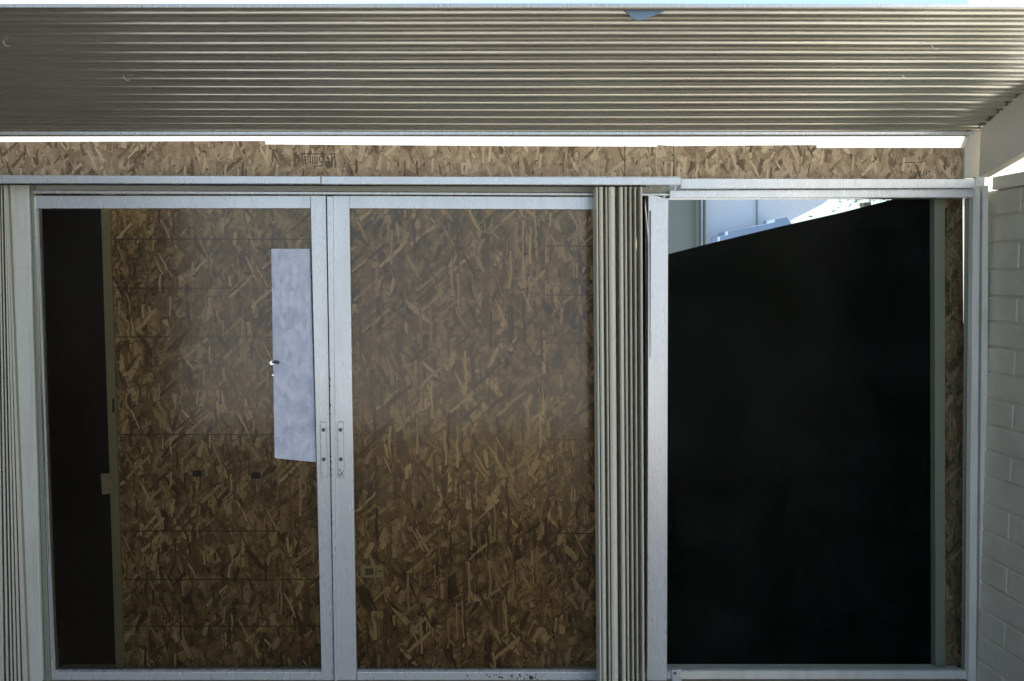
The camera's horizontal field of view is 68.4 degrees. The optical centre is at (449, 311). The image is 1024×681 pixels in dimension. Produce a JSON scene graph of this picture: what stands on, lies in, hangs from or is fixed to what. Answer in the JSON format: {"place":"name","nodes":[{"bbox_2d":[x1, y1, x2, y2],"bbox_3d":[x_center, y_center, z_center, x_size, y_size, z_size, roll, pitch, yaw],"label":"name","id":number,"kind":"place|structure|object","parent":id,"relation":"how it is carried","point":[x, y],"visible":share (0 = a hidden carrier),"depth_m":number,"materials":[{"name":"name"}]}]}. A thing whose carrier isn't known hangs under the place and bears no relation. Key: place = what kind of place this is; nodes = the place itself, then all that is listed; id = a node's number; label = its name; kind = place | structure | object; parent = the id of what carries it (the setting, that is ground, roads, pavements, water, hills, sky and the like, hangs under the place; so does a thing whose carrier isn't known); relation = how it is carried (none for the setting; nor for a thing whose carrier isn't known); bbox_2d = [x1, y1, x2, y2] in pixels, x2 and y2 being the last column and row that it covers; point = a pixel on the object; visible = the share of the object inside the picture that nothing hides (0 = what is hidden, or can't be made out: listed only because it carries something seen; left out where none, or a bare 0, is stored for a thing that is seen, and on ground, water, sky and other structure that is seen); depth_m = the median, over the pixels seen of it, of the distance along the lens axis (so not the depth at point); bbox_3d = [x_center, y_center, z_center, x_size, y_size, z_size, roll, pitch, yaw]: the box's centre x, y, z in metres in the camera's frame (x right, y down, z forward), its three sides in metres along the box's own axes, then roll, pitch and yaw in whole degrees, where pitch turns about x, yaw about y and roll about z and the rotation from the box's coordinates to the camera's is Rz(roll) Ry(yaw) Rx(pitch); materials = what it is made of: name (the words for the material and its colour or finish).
{"place":"outdoors","nodes":[
{"label":"outdoors","id":0,"kind":"place"},
{"bbox_2d":[0,0,968,223],"label":"sky","id":1,"kind":"structure","parent":0,"point":[823,210],"materials":[{"name":"white"}]},
{"bbox_2d":[43,666,967,680],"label":"porch floor","id":2,"kind":"structure","parent":0,"point":[645,679],"depth_m":2.91,"materials":[{"name":"concrete"}]},
{"bbox_2d":[10,178,988,680],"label":"door frame","id":3,"kind":"object","parent":2,"relation":"on","point":[970,194],"visible":0.74,"depth_m":2.84,"materials":[{"name":"paint"}]},
{"bbox_2d":[0,185,29,680],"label":"siding","id":4,"kind":"object","parent":3,"relation":"attached to","point":[14,654],"visible":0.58,"depth_m":2.85,"materials":[{"name":"plastic"}]},
{"bbox_2d":[101,209,124,667],"bbox_3d":[-1.328,0.518,2.940,0.076,1.934,0.037,0,3,0],"label":"door stile","id":5,"kind":"object","parent":3,"relation":"attached to","point":[110,483],"depth_m":2.93,"materials":[{"name":"beige metal"}]},
{"bbox_2d":[0,141,264,175],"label":"strand board","id":6,"kind":"object","parent":3,"relation":"on","point":[183,158],"visible":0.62,"depth_m":2.85,"materials":[{"name":"brown wood"}]},
{"bbox_2d":[34,196,333,679],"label":"sliding door","id":7,"kind":"structure","parent":3,"relation":"attached to","point":[317,205],"depth_m":2.87,"materials":[{"name":"silver metal"}]},
{"bbox_2d":[270,249,315,461],"bbox_3d":[-0.601,0.169,2.860,0.173,0.819,0.017,0,3,0],"label":"metal sheet","id":8,"kind":"object","parent":7,"relation":"attached to","point":[291,362],"visible":1,"depth_m":2.87,"materials":[{"name":"metal"}]},
{"bbox_2d":[111,209,279,666],"bbox_3d":[-1.005,0.579,2.950,0.672,2.058,0.020,0,3,0],"label":"strand board","id":9,"kind":"object","parent":3,"relation":"attached to","point":[192,289],"visible":0.81,"depth_m":2.94,"materials":[{"name":"brown wood"}]},
{"bbox_2d":[272,209,320,666],"bbox_3d":[-0.572,0.580,2.955,0.240,2.062,0.019,0,3,0],"label":"strand board","id":10,"kind":"object","parent":3,"relation":"attached to","point":[299,585],"visible":0.41,"depth_m":2.96,"materials":[{"name":"brown wood"}]},
{"bbox_2d":[0,175,681,680],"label":"siding","id":11,"kind":"object","parent":3,"relation":"attached to","point":[618,281],"visible":1,"depth_m":2.79,"materials":[{"name":"beige metal"}]},
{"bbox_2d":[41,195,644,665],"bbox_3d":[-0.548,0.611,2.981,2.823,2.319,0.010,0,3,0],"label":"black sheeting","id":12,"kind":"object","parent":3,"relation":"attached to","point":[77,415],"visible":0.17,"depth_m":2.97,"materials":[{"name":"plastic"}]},
{"bbox_2d":[350,196,547,668],"bbox_3d":[-0.004,0.576,2.933,0.788,2.048,0.012,0,3,0],"label":"strand board","id":13,"kind":"object","parent":3,"relation":"attached to","point":[449,358],"visible":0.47,"depth_m":2.92,"materials":[{"name":"brown wood"}]},
{"bbox_2d":[361,565,383,577],"bbox_3d":[-0.306,1.020,2.947,0.091,0.048,0.002,0,3,0],"label":"paper label","id":14,"kind":"object","parent":13,"relation":"attached to","point":[371,571],"visible":1,"depth_m":2.95,"materials":[{"name":"beige paper"}]},
{"bbox_2d":[265,144,656,176],"bbox_3d":[0.043,-0.572,2.857,1.492,0.130,0.012,0,3,0],"label":"strand board","id":15,"kind":"object","parent":3,"relation":"on","point":[445,161],"visible":0.94,"depth_m":2.85,"materials":[{"name":"brown wood"}]},
{"bbox_2d":[327,196,596,680],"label":"sliding door","id":16,"kind":"structure","parent":3,"relation":"attached to","point":[342,426],"depth_m":2.86,"materials":[{"name":"silver metal"}]},
{"bbox_2d":[545,210,595,665],"bbox_3d":[0.475,0.605,2.960,0.280,2.113,0.016,0,3,0],"label":"strand board","id":17,"kind":"object","parent":3,"relation":"attached to","point":[570,484],"visible":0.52,"depth_m":2.95,"materials":[{"name":"brown wood"}]},
{"bbox_2d":[667,199,930,663],"bbox_3d":[1.429,0.637,2.984,1.178,2.266,0.012,0,3,0],"label":"black sheeting","id":18,"kind":"object","parent":3,"relation":"attached to","point":[798,495],"visible":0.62,"depth_m":2.97,"materials":[{"name":"plastic"}]},
{"bbox_2d":[644,195,965,679],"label":"fixed window","id":19,"kind":"structure","parent":3,"relation":"attached to","point":[656,437],"depth_m":2.88,"materials":[{"name":"silver metal"}]},
{"bbox_2d":[657,145,964,178],"bbox_3d":[1.374,-0.569,2.855,1.168,0.130,0.012,0,3,0],"label":"strand board","id":20,"kind":"object","parent":3,"relation":"on","point":[770,162],"visible":0.93,"depth_m":2.85,"materials":[{"name":"brown wood"}]},
{"bbox_2d":[960,130,980,178],"bbox_3d":[1.979,-0.598,2.847,0.069,0.179,0.026,0,3,0],"label":"corner board","id":21,"kind":"object","parent":20,"relation":"attached to","point":[970,146],"visible":0.72,"depth_m":2.83,"materials":[{"name":"paint"}]},
{"bbox_2d":[930,199,944,666],"bbox_3d":[1.921,0.567,2.956,0.106,2.080,0.030,0,3,0],"label":"window stile","id":22,"kind":"object","parent":3,"relation":"attached to","point":[937,339],"depth_m":2.94,"materials":[{"name":"grey metal"}]},
{"bbox_2d":[945,199,963,667],"bbox_3d":[1.986,0.570,2.960,0.144,2.088,0.018,0,3,0],"label":"strand board","id":23,"kind":"object","parent":3,"relation":"attached to","point":[954,331],"visible":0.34,"depth_m":2.94,"materials":[{"name":"brown wood"}]},
{"bbox_2d":[963,199,963,322],"bbox_3d":[2.064,0.571,2.990,0.205,2.128,0.002,0,3,0],"label":"plastic strip","id":24,"kind":"object","parent":3,"relation":"attached to","point":[963,260],"depth_m":2.95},
{"bbox_2d":[671,668,680,680],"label":"door catch","id":25,"kind":"object","parent":2,"relation":"on","point":[675,674],"depth_m":2.90,"materials":[{"name":"silver metal"}]},
{"bbox_2d":[976,186,1023,680],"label":"brick wall","id":26,"kind":"structure","parent":2,"relation":"on","point":[1000,636],"depth_m":2.76,"materials":[{"name":"grey brick"}]},
{"bbox_2d":[992,171,1023,189],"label":"wall capping","id":27,"kind":"object","parent":26,"relation":"on","point":[1012,180],"depth_m":2.72,"materials":[{"name":"paint"}]},
{"bbox_2d":[969,0,1023,190],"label":"sky","id":28,"kind":"structure","parent":0,"point":[1017,166],"depth_m":4.46,"materials":[{"name":"white"}]},
{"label":"ground","id":29,"kind":"structure","parent":0,"visible":0},
{"bbox_2d":[663,186,826,253],"bbox_3d":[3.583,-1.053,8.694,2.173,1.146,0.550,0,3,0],"label":"neighbour house","id":30,"kind":"structure","parent":29,"relation":"on","point":[693,223],"depth_m":8.81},
{"bbox_2d":[809,199,887,216],"bbox_3d":[6.505,-0.500,11.803,1.478,3.078,1.956,1,3,20],"label":"tree","id":31,"kind":"object","parent":29,"relation":"on","point":[864,204],"visible":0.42,"depth_m":11.73,"materials":[{"name":"green plant"}]},
{"bbox_3d":[-2.138,0.122,2.884,0.634,2.694,0.090,0,3,0],"label":"porch end wall","id":32,"kind":"object","parent":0,"visible":0},
{"bbox_2d":[0,3,1023,136],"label":"corrugated roof","id":33,"kind":"structure","parent":32,"relation":"on","point":[544,70],"depth_m":2.49,"materials":[{"name":"beige metal"}]},
{"bbox_2d":[0,136,988,182],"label":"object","id":34,"kind":"object","parent":33,"relation":"attached to","point":[887,142],"visible":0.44,"depth_m":2.87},
{"bbox_2d":[625,10,665,19],"bbox_3d":[0.585,-0.886,2.218,0.170,0.047,0.002,0,3,0],"label":"tape patch","id":35,"kind":"object","parent":33,"relation":"attached to","point":[640,14],"visible":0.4,"depth_m":2.22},
{"bbox_2d":[974,91,1023,186],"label":"rafter","id":36,"kind":"object","parent":33,"relation":"attached to","point":[1002,140],"visible":1,"depth_m":2.70,"materials":[{"name":"paint"}]}
]}

